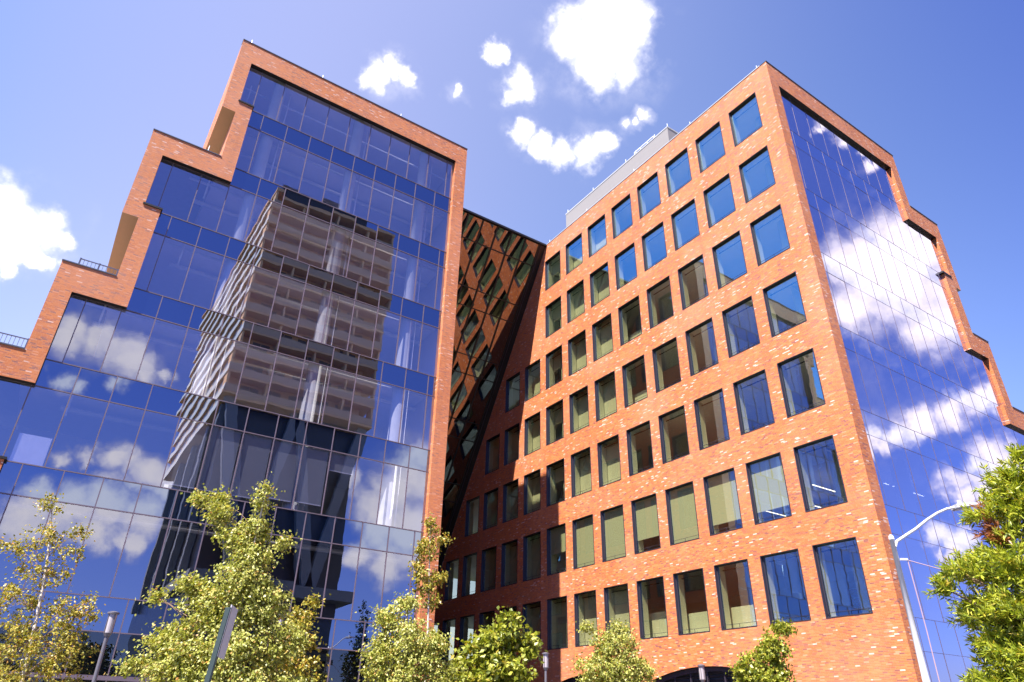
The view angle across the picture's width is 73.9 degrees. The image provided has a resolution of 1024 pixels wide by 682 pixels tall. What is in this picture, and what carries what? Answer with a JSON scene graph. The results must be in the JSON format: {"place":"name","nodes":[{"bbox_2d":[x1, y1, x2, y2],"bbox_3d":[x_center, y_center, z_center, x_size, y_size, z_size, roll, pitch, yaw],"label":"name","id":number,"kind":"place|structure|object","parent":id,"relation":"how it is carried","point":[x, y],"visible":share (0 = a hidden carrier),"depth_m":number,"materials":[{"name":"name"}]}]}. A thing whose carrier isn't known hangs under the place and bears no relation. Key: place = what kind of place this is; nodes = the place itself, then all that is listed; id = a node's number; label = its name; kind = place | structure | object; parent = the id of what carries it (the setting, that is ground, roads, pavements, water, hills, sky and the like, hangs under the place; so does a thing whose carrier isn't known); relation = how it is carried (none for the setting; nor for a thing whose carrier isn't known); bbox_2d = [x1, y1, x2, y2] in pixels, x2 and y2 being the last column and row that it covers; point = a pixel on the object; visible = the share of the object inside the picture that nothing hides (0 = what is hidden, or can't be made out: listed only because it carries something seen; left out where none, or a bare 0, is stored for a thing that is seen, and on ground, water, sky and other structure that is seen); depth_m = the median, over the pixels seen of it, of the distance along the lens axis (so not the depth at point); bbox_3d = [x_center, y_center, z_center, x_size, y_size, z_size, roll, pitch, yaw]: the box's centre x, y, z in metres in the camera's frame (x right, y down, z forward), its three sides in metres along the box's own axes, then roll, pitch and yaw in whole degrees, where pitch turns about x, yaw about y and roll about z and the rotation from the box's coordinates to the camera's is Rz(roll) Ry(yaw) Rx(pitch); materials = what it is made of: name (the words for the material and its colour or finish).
{"place":"outdoors","nodes":[
{"label":"outdoors","id":0,"kind":"place"},
{"bbox_2d":[0,39,1023,681],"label":"office building","id":1,"kind":"structure","parent":0,"point":[716,385],"depth_m":35.72,"materials":[{"name":"glass"}]},
{"bbox_2d":[433,622,438,633],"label":"window","id":2,"kind":"structure","parent":1,"relation":"in","point":[435,623],"depth_m":51.78,"materials":[{"name":"glass"}]},
{"bbox_2d":[440,618,455,661],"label":"window","id":3,"kind":"structure","parent":1,"relation":"in","point":[448,626],"depth_m":49.76,"materials":[{"name":"glass"}]},
{"bbox_2d":[444,558,458,600],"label":"window","id":4,"kind":"structure","parent":1,"relation":"in","point":[450,593],"depth_m":51.84,"materials":[{"name":"glass"}]},
{"bbox_2d":[458,614,474,658],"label":"window","id":5,"kind":"structure","parent":1,"relation":"in","point":[466,622],"depth_m":48.16,"materials":[{"name":"glass"}]},
{"bbox_2d":[461,552,476,596],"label":"window","id":6,"kind":"structure","parent":1,"relation":"in","point":[469,561],"depth_m":49.97,"materials":[{"name":"glass"}]},
{"bbox_2d":[465,495,479,536],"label":"window","id":7,"kind":"structure","parent":1,"relation":"in","point":[472,505],"depth_m":52.06,"materials":[{"name":"glass"}]},
{"bbox_2d":[479,610,494,633],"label":"window","id":8,"kind":"structure","parent":1,"relation":"in","point":[483,621],"depth_m":46.96,"materials":[{"name":"metal"}]},
{"bbox_2d":[480,546,496,591],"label":"window","id":9,"kind":"structure","parent":1,"relation":"in","point":[485,563],"depth_m":48.54,"materials":[{"name":"metal"}]},
{"bbox_2d":[483,487,497,529],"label":"window","id":10,"kind":"structure","parent":1,"relation":"in","point":[490,497],"depth_m":50.27,"materials":[{"name":"glass"}]},
{"bbox_2d":[485,433,499,474],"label":"window","id":11,"kind":"structure","parent":1,"relation":"in","point":[492,444],"depth_m":52.22,"materials":[{"name":"glass"}]},
{"bbox_2d":[500,606,516,653],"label":"window","id":12,"kind":"structure","parent":1,"relation":"in","point":[503,609],"depth_m":44.81,"materials":[{"name":"metal"}]},
{"bbox_2d":[501,539,517,586],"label":"window","id":13,"kind":"structure","parent":1,"relation":"in","point":[505,555],"depth_m":46.72,"materials":[{"name":"glass"}]},
{"bbox_2d":[502,478,518,522],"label":"window","id":14,"kind":"structure","parent":1,"relation":"in","point":[506,516],"depth_m":48.80,"materials":[{"name":"glass"}]},
{"bbox_2d":[504,423,518,465],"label":"window","id":15,"kind":"structure","parent":1,"relation":"in","point":[510,432],"depth_m":50.63,"materials":[{"name":"glass"}]},
{"bbox_2d":[505,372,519,412],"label":"window","id":16,"kind":"structure","parent":1,"relation":"in","point":[512,400],"depth_m":52.38,"materials":[{"name":"glass"}]},
{"bbox_2d":[522,601,540,649],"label":"window","id":17,"kind":"structure","parent":1,"relation":"in","point":[526,612],"depth_m":43.02,"materials":[{"name":"metal"}]},
{"bbox_2d":[524,411,539,455],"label":"window","id":18,"kind":"structure","parent":1,"relation":"in","point":[527,424],"depth_m":48.98,"materials":[{"name":"glass"}]},
{"bbox_2d":[523,468,540,515],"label":"window","id":19,"kind":"structure","parent":1,"relation":"in","point":[527,482],"depth_m":46.84,"materials":[{"name":"glass"}]},
{"bbox_2d":[523,531,540,581],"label":"window","id":20,"kind":"structure","parent":1,"relation":"in","point":[527,544],"depth_m":44.75,"materials":[{"name":"glass"}]},
{"bbox_2d":[525,359,539,401],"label":"window","id":21,"kind":"structure","parent":1,"relation":"in","point":[529,369],"depth_m":51.00,"materials":[{"name":"glass"}]},
{"bbox_2d":[545,250,560,290],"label":"window","id":22,"kind":"structure","parent":1,"relation":"in","point":[552,265],"depth_m":52.68,"materials":[{"name":"glass"}]},
{"bbox_2d":[545,296,561,337],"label":"window","id":23,"kind":"structure","parent":1,"relation":"in","point":[551,309],"depth_m":50.88,"materials":[{"name":"glass"}]},
{"bbox_2d":[546,345,562,388],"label":"window","id":24,"kind":"structure","parent":1,"relation":"in","point":[549,361],"depth_m":49.11,"materials":[{"name":"glass"}]},
{"bbox_2d":[546,399,563,445],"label":"window","id":25,"kind":"structure","parent":1,"relation":"in","point":[550,439],"depth_m":47.03,"materials":[{"name":"glass"}]},
{"bbox_2d":[546,458,564,506],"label":"window","id":26,"kind":"structure","parent":1,"relation":"in","point":[550,473],"depth_m":44.95,"materials":[{"name":"metal"}]},
{"bbox_2d":[547,523,566,575],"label":"window","id":27,"kind":"structure","parent":1,"relation":"in","point":[556,535],"depth_m":42.66,"materials":[{"name":"glass"}]},
{"bbox_2d":[547,595,567,649],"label":"window","id":28,"kind":"structure","parent":1,"relation":"in","point":[551,607],"depth_m":40.77,"materials":[{"name":"metal"}]},
{"bbox_2d":[565,232,582,274],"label":"window","id":29,"kind":"structure","parent":1,"relation":"in","point":[572,248],"depth_m":50.95,"materials":[{"name":"glass"}]},
{"bbox_2d":[567,279,584,323],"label":"window","id":30,"kind":"structure","parent":1,"relation":"in","point":[571,316],"depth_m":49.23,"materials":[{"name":"glass"}]},
{"bbox_2d":[568,329,586,375],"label":"window","id":31,"kind":"structure","parent":1,"relation":"in","point":[571,347],"depth_m":47.20,"materials":[{"name":"glass"}]},
{"bbox_2d":[569,385,588,433],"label":"window","id":32,"kind":"structure","parent":1,"relation":"in","point":[573,407],"depth_m":45.15,"materials":[{"name":"metal"}]},
{"bbox_2d":[571,447,591,497],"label":"window","id":33,"kind":"structure","parent":1,"relation":"in","point":[575,472],"depth_m":43.03,"materials":[{"name":"glass"}]},
{"bbox_2d":[572,514,594,568],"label":"window","id":34,"kind":"structure","parent":1,"relation":"in","point":[582,528],"depth_m":40.52,"materials":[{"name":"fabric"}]},
{"bbox_2d":[574,590,597,646],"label":"window","id":35,"kind":"structure","parent":1,"relation":"in","point":[578,601],"depth_m":38.91,"materials":[{"name":"metal"}]},
{"bbox_2d":[587,214,606,257],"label":"window","id":36,"kind":"structure","parent":1,"relation":"in","point":[591,234],"depth_m":49.41,"materials":[{"name":"metal"}]},
{"bbox_2d":[589,261,609,307],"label":"window","id":37,"kind":"structure","parent":1,"relation":"in","point":[593,281],"depth_m":47.34,"materials":[{"name":"metal"}]},
{"bbox_2d":[592,313,612,361],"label":"window","id":38,"kind":"structure","parent":1,"relation":"in","point":[595,332],"depth_m":45.31,"materials":[{"name":"glass"}]},
{"bbox_2d":[594,370,616,421],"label":"window","id":39,"kind":"structure","parent":1,"relation":"in","point":[599,403],"depth_m":43.22,"materials":[{"name":"metal"}]},
{"bbox_2d":[597,434,620,487],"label":"window","id":40,"kind":"structure","parent":1,"relation":"in","point":[602,461],"depth_m":41.14,"materials":[{"name":"glass"}]},
{"bbox_2d":[600,504,625,561],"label":"window","id":41,"kind":"structure","parent":1,"relation":"in","point":[612,519],"depth_m":38.60,"materials":[{"name":"metal"}]},
{"bbox_2d":[604,583,630,633],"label":"window","id":42,"kind":"structure","parent":1,"relation":"in","point":[608,595],"depth_m":37.18,"materials":[{"name":"metal"}]},
{"bbox_2d":[611,193,632,238],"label":"window","id":43,"kind":"structure","parent":1,"relation":"in","point":[615,215],"depth_m":47.50,"materials":[{"name":"glass"}]},
{"bbox_2d":[614,242,636,289],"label":"window","id":44,"kind":"structure","parent":1,"relation":"in","point":[620,283],"depth_m":45.43,"materials":[{"name":"metal"}]},
{"bbox_2d":[618,295,641,345],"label":"window","id":45,"kind":"structure","parent":1,"relation":"in","point":[623,331],"depth_m":43.39,"materials":[{"name":"metal"}]},
{"bbox_2d":[622,354,647,407],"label":"window","id":46,"kind":"structure","parent":1,"relation":"in","point":[626,374],"depth_m":41.28,"materials":[{"name":"metal"}]},
{"bbox_2d":[626,420,653,475],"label":"window","id":47,"kind":"structure","parent":1,"relation":"in","point":[631,441],"depth_m":39.23,"materials":[{"name":"metal"}]},
{"bbox_2d":[631,493,660,553],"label":"window","id":48,"kind":"structure","parent":1,"relation":"in","point":[645,522],"depth_m":36.81,"materials":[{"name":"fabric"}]},
{"bbox_2d":[637,172,660,218],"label":"window","id":49,"kind":"structure","parent":1,"relation":"in","point":[641,196],"depth_m":45.59,"materials":[{"name":"metal"}]},
{"bbox_2d":[636,576,667,638],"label":"window","id":50,"kind":"structure","parent":1,"relation":"in","point":[643,613],"depth_m":35.04,"materials":[{"name":"glass"}]},
{"bbox_2d":[641,221,666,270],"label":"window","id":51,"kind":"structure","parent":1,"relation":"in","point":[648,264],"depth_m":43.52,"materials":[{"name":"metal"}]},
{"bbox_2d":[646,276,673,328],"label":"window","id":52,"kind":"structure","parent":1,"relation":"in","point":[651,302],"depth_m":41.46,"materials":[{"name":"metal"}]},
{"bbox_2d":[652,337,680,392],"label":"window","id":53,"kind":"structure","parent":1,"relation":"in","point":[657,364],"depth_m":39.38,"materials":[{"name":"glass"}]},
{"bbox_2d":[658,405,689,463],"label":"window","id":54,"kind":"structure","parent":1,"relation":"in","point":[663,425],"depth_m":37.30,"materials":[{"name":"metal"}]},
{"bbox_2d":[665,147,691,196],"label":"window","id":55,"kind":"structure","parent":1,"relation":"in","point":[669,174],"depth_m":43.67,"materials":[{"name":"metal"}]},
{"bbox_2d":[665,481,699,545],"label":"window","id":56,"kind":"structure","parent":1,"relation":"in","point":[680,499],"depth_m":34.76,"materials":[{"name":"glass"}]},
{"bbox_2d":[671,198,699,250],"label":"window","id":57,"kind":"structure","parent":1,"relation":"in","point":[675,223],"depth_m":41.62,"materials":[{"name":"metal"}]},
{"bbox_2d":[673,568,709,634],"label":"window","id":58,"kind":"structure","parent":1,"relation":"in","point":[681,612],"depth_m":33.13,"materials":[{"name":"glass"}]},
{"bbox_2d":[677,254,708,309],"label":"window","id":59,"kind":"structure","parent":1,"relation":"in","point":[682,278],"depth_m":39.56,"materials":[{"name":"glass"}]},
{"bbox_2d":[685,317,718,376],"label":"window","id":60,"kind":"structure","parent":1,"relation":"in","point":[691,349],"depth_m":37.48,"materials":[{"name":"glass"}]},
{"bbox_2d":[695,121,725,172],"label":"window","id":61,"kind":"structure","parent":1,"relation":"in","point":[700,150],"depth_m":41.75,"materials":[{"name":"metal"}]},
{"bbox_2d":[693,388,729,449],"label":"window","id":62,"kind":"structure","parent":1,"relation":"in","point":[699,411],"depth_m":35.40,"materials":[{"name":"metal"}]},
{"bbox_2d":[703,173,735,227],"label":"window","id":63,"kind":"structure","parent":1,"relation":"in","point":[708,201],"depth_m":39.70,"materials":[{"name":"metal"}]},
{"bbox_2d":[703,467,742,535],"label":"window","id":64,"kind":"structure","parent":1,"relation":"in","point":[720,488],"depth_m":32.92,"materials":[{"name":"glass"}]},
{"bbox_2d":[712,230,746,289],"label":"window","id":65,"kind":"structure","parent":1,"relation":"in","point":[717,259],"depth_m":37.63,"materials":[{"name":"metal"}]},
{"bbox_2d":[714,559,756,629],"bbox_3d":[10.243,11.468,30.661,0.672,2.850,1.975,19,-34,-29],"label":"window","id":66,"kind":"structure","parent":1,"relation":"in","point":[722,596],"depth_m":31.22,"materials":[{"name":"metal"}]},
{"bbox_2d":[722,295,759,357],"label":"window","id":67,"kind":"structure","parent":1,"relation":"in","point":[731,347],"depth_m":35.55,"materials":[{"name":"glass"}]},
{"bbox_2d":[728,92,762,146],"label":"window","id":68,"kind":"structure","parent":1,"relation":"in","point":[733,123],"depth_m":39.84,"materials":[{"name":"glass"}]},
{"bbox_2d":[733,369,774,434],"bbox_3d":[11.867,3.045,32.917,0.672,2.820,1.975,19,-34,-29],"label":"window","id":69,"kind":"structure","parent":1,"relation":"in","point":[738,392],"depth_m":33.49,"materials":[{"name":"metal"}]},
{"bbox_2d":[738,145,775,202],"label":"window","id":70,"kind":"structure","parent":1,"relation":"in","point":[743,174],"depth_m":37.77,"materials":[{"name":"glass"}]},
{"bbox_2d":[745,452,791,524],"bbox_3d":[11.786,6.747,30.831,0.672,2.920,1.975,19,-34,-29],"label":"window","id":71,"kind":"structure","parent":1,"relation":"in","point":[765,475],"depth_m":31.02,"materials":[{"name":"glass"}]},
{"bbox_2d":[749,204,789,265],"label":"window","id":72,"kind":"structure","parent":1,"relation":"in","point":[758,249],"depth_m":35.71,"materials":[{"name":"glass"}]},
{"bbox_2d":[762,271,806,336],"bbox_3d":[13.409,-1.663,33.079,0.672,2.840,1.975,19,-34,-29],"label":"window","id":73,"kind":"structure","parent":1,"relation":"in","point":[770,310],"depth_m":33.63,"materials":[{"name":"metal"}]},
{"bbox_2d":[760,548,810,624],"bbox_3d":[11.706,10.427,28.757,0.672,2.850,1.975,19,-34,-29],"label":"window","id":74,"kind":"structure","parent":1,"relation":"in","point":[773,611],"depth_m":29.32,"materials":[{"name":"glass"}]},
{"bbox_2d":[777,348,825,417],"bbox_3d":[13.329,2.004,31.013,0.672,2.820,1.975,19,-34,-29],"label":"window","id":75,"kind":"structure","parent":1,"relation":"in","point":[783,375],"depth_m":31.56,"materials":[{"name":"metal"}]},
{"bbox_2d":[793,435,847,511],"bbox_3d":[13.249,5.706,28.927,0.672,2.920,1.975,19,-34,-29],"label":"window","id":76,"kind":"structure","parent":1,"relation":"in","point":[809,505],"depth_m":29.45,"materials":[{"name":"glass"}]},
{"bbox_2d":[812,537,872,618],"bbox_3d":[13.169,9.386,26.853,0.672,2.850,1.975,19,-34,-29],"label":"window","id":77,"kind":"structure","parent":1,"relation":"in","point":[820,563],"depth_m":27.38,"materials":[{"name":"metal"}]},
{"bbox_2d":[0,0,1023,411],"label":"sky","id":78,"kind":"structure","parent":0,"point":[546,100],"materials":[{"name":"blue"}]},
{"bbox_3d":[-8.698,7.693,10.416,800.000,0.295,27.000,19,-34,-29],"label":"pavement","id":79,"kind":"structure","parent":0,"visible":0},
{"bbox_2d":[0,490,105,681],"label":"birch tree","id":80,"kind":"object","parent":79,"relation":"on","point":[31,647],"visible":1,"depth_m":13.94,"materials":[{"name":"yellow plant"}]},
{"bbox_2d":[92,611,119,681],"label":"post lamp","id":81,"kind":"object","parent":79,"relation":"on","point":[110,624],"visible":1,"depth_m":18.31,"materials":[{"name":"grey metal"}]},
{"bbox_2d":[104,471,331,681],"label":"birch tree","id":82,"kind":"object","parent":79,"relation":"on","point":[249,584],"visible":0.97,"depth_m":11.93,"materials":[{"name":"green plant"}]},
{"bbox_2d":[204,605,237,681],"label":"street sign","id":83,"kind":"object","parent":79,"relation":"on","point":[224,633],"visible":1,"depth_m":5.55,"materials":[{"name":"grey metal"}]},
{"bbox_2d":[256,588,330,681],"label":"tree","id":84,"kind":"object","parent":79,"relation":"on","point":[298,667],"visible":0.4,"depth_m":14.65,"materials":[{"name":"green plant"}]},
{"bbox_2d":[353,591,464,681],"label":"birch tree","id":85,"kind":"object","parent":79,"relation":"on","point":[385,650],"visible":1,"depth_m":14.39,"materials":[{"name":"green plant"}]},
{"bbox_2d":[406,512,454,681],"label":"birch tree","id":86,"kind":"object","parent":79,"relation":"on","point":[429,584],"visible":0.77,"depth_m":19.23,"materials":[{"name":"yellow plant"}]},
{"bbox_2d":[441,605,547,681],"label":"linden tree","id":87,"kind":"object","parent":79,"relation":"on","point":[491,648],"visible":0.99,"depth_m":15.29,"materials":[{"name":"green plant"}]},
{"bbox_2d":[542,652,548,681],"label":"post lamp","id":88,"kind":"object","parent":79,"relation":"on","point":[545,660],"visible":1,"depth_m":27.13,"materials":[{"name":"silver metal"}]},
{"bbox_2d":[570,618,662,681],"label":"birch tree","id":89,"kind":"object","parent":79,"relation":"on","point":[609,668],"visible":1,"depth_m":19.75,"materials":[{"name":"green plant"}]},
{"bbox_2d":[697,664,705,681],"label":"post lamp","id":90,"kind":"object","parent":79,"relation":"on","point":[701,668],"visible":1,"depth_m":27.03,"materials":[{"name":"silver metal"}]},
{"bbox_2d":[725,616,797,681],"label":"tree","id":91,"kind":"object","parent":79,"relation":"on","point":[747,668],"visible":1,"depth_m":18.00,"materials":[{"name":"green plant"}]},
{"bbox_2d":[888,500,981,681],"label":"street light","id":92,"kind":"object","parent":79,"relation":"on","point":[916,639],"visible":0.87,"depth_m":17.17,"materials":[{"name":"metal"}]},
{"bbox_2d":[920,442,1023,681],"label":"willow oak","id":93,"kind":"object","parent":79,"relation":"on","point":[997,612],"visible":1,"depth_m":9.55,"materials":[{"name":"green plant"}]}
]}

